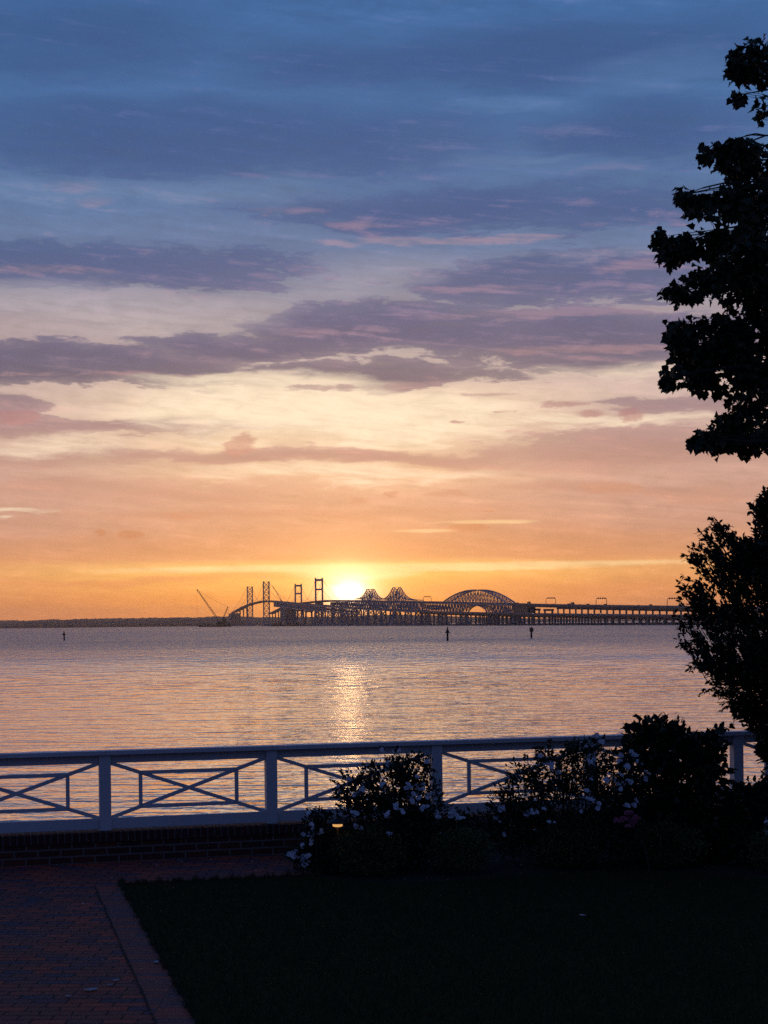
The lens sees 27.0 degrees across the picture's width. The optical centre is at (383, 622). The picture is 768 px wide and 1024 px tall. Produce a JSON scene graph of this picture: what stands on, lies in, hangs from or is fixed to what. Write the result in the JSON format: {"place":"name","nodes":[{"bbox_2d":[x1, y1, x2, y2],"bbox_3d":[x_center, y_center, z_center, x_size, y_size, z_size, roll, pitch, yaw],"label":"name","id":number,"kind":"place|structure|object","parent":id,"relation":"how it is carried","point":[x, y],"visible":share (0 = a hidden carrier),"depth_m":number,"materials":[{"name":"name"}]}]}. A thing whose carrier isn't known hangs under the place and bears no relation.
{"place":"outdoors","nodes":[
{"label":"outdoors","id":0,"kind":"place"},
{"bbox_2d":[0,854,307,1023],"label":"path","id":1,"kind":"structure","parent":0,"point":[59,941],"depth_m":13.42,"materials":[{"name":"brick"}]},
{"bbox_2d":[94,885,156,1023],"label":"path joint","id":2,"kind":"object","parent":1,"relation":"on","point":[128,962],"visible":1,"depth_m":12.53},
{"bbox_2d":[95,884,194,1023],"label":"path edging","id":3,"kind":"object","parent":1,"relation":"on","point":[165,1006],"visible":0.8,"depth_m":12.43,"materials":[{"name":"concrete"}]},
{"bbox_2d":[0,618,310,627],"bbox_3d":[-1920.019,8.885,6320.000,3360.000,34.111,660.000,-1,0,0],"label":"wooded shore","id":4,"kind":"structure","parent":0,"point":[175,622],"depth_m":6039.29,"materials":[{"name":"black plant"}]},
{"bbox_2d":[0,615,692,623],"bbox_3d":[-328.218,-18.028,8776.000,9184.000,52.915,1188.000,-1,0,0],"label":"wooded hills","id":5,"kind":"structure","parent":0,"point":[208,617],"depth_m":8458.24,"materials":[{"name":"black plant"}]},
{"bbox_2d":[0,621,763,821],"bbox_3d":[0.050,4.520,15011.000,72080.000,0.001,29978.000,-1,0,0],"label":"water","id":6,"kind":"structure","parent":0,"point":[97,688],"depth_m":98.89,"materials":[{"name":"grey liquid"}]},
{"bbox_2d":[197,589,231,626],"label":"crane barge","id":7,"kind":"object","parent":6,"relation":"on","point":[223,623],"visible":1,"depth_m":3644.52,"materials":[{"name":"metal"}]},
{"bbox_2d":[271,622,302,625],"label":"deck barge","id":8,"kind":"object","parent":6,"relation":"on","point":[280,624],"visible":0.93,"depth_m":3551.00,"materials":[{"name":"metal"}]},
{"bbox_2d":[229,581,763,625],"bbox_3d":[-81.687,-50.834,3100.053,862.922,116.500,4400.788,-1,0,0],"label":"suspension bridge","id":9,"kind":"structure","parent":6,"relation":"on","point":[287,614],"depth_m":2668.01,"materials":[{"name":"metal"}]},
{"bbox_2d":[270,578,759,625],"bbox_3d":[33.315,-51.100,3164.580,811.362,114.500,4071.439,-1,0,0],"label":"arched bridge","id":10,"kind":"structure","parent":6,"relation":"in","point":[453,600],"depth_m":2228.67,"materials":[{"name":"metal"}]},
{"bbox_2d":[0,0,767,620],"label":"sky","id":11,"kind":"structure","parent":0,"point":[357,296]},
{"bbox_2d":[285,838,767,882],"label":"ground","id":12,"kind":"structure","parent":0,"point":[499,866],"depth_m":17.08,"materials":[{"name":"black soil"}]},
{"bbox_2d":[278,804,348,874],"bbox_3d":[-0.744,2.286,17.008,0.781,0.740,0.483,-1,0,0],"label":"rose bush","id":13,"kind":"object","parent":12,"relation":"on","point":[321,841],"visible":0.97,"depth_m":16.93,"materials":[{"name":"green plant"}]},
{"bbox_2d":[326,817,348,876],"bbox_3d":[-0.483,2.354,16.750,0.250,0.644,0.250,-1,0,0],"label":"path light","id":14,"kind":"object","parent":12,"relation":"on","point":[337,822],"visible":0.94,"depth_m":16.72,"materials":[{"name":"brown metal"}]},
{"bbox_2d":[329,824,406,876],"bbox_3d":[-0.169,2.372,16.749,0.828,0.551,0.715,-1,0,0],"label":"boxwood","id":15,"kind":"object","parent":12,"relation":"on","point":[370,859],"visible":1,"depth_m":16.66,"materials":[{"name":"green plant"}]},
{"bbox_2d":[0,803,761,866],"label":"garden wall","id":16,"kind":"structure","parent":12,"relation":"on","point":[120,845],"depth_m":17.91,"materials":[{"name":"brick"}]},
{"bbox_2d":[0,730,767,832],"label":"white railing","id":17,"kind":"object","parent":16,"relation":"on","point":[268,755],"visible":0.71,"depth_m":18.27,"materials":[{"name":"paint"}]},
{"bbox_2d":[314,745,503,871],"bbox_3d":[0.260,1.980,17.241,2.092,1.358,1.206,-1,0,0],"label":"rose bush","id":18,"kind":"object","parent":12,"relation":"on","point":[391,800],"visible":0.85,"depth_m":17.11,"materials":[{"name":"green plant"}]},
{"bbox_2d":[116,868,767,1023],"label":"lawn","id":19,"kind":"structure","parent":12,"relation":"on","point":[313,1018],"depth_m":12.69,"materials":[{"name":"green plant"}]},
{"bbox_2d":[424,825,497,873],"bbox_3d":[0.811,2.385,16.844,0.788,0.503,0.642,-1,0,0],"label":"boxwood","id":20,"kind":"object","parent":12,"relation":"on","point":[446,846],"visible":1,"depth_m":16.78,"materials":[{"name":"green plant"}]},
{"bbox_2d":[524,820,602,868],"bbox_3d":[1.970,2.362,17.053,0.713,0.525,0.707,-1,0,-44],"label":"boxwood","id":21,"kind":"object","parent":12,"relation":"on","point":[571,856],"visible":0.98,"depth_m":16.98,"materials":[{"name":"green plant"}]},
{"bbox_2d":[479,733,691,867],"bbox_3d":[2.219,1.908,17.429,2.373,1.445,1.312,-1,0,0],"label":"rose bush","id":22,"kind":"object","parent":12,"relation":"on","point":[527,822],"visible":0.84,"depth_m":17.31,"materials":[{"name":"green plant"}]},
{"bbox_2d":[603,810,649,873],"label":"rose bush","id":23,"kind":"object","parent":12,"relation":"on","point":[623,832],"visible":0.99,"depth_m":16.70,"materials":[{"name":"green plant"}]},
{"bbox_2d":[626,802,709,869],"bbox_3d":[3.024,2.269,17.052,0.865,0.685,0.714,-1,0,0],"label":"boxwood","id":24,"kind":"object","parent":12,"relation":"on","point":[681,843],"visible":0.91,"depth_m":16.96,"materials":[{"name":"green plant"}]},
{"bbox_2d":[601,711,752,864],"bbox_3d":[3.310,1.814,17.706,1.839,1.674,1.251,-1,0,0],"label":"dark shrub","id":25,"kind":"object","parent":12,"relation":"on","point":[669,745],"visible":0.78,"depth_m":17.53,"materials":[{"name":"green plant"}]},
{"bbox_2d":[647,34,767,463],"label":"maple tree","id":26,"kind":"object","parent":12,"relation":"on","point":[730,348],"visible":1,"depth_m":15.59,"materials":[{"name":"green plant"}]},
{"bbox_2d":[671,485,767,770],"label":"ornamental tree","id":27,"kind":"object","parent":12,"relation":"on","point":[746,561],"visible":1,"depth_m":17.80,"materials":[{"name":"green plant"}]},
{"bbox_2d":[711,770,767,866],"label":"dark shrub","id":28,"kind":"object","parent":12,"relation":"on","point":[757,795],"visible":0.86,"depth_m":17.18,"materials":[{"name":"green plant"}]}
]}

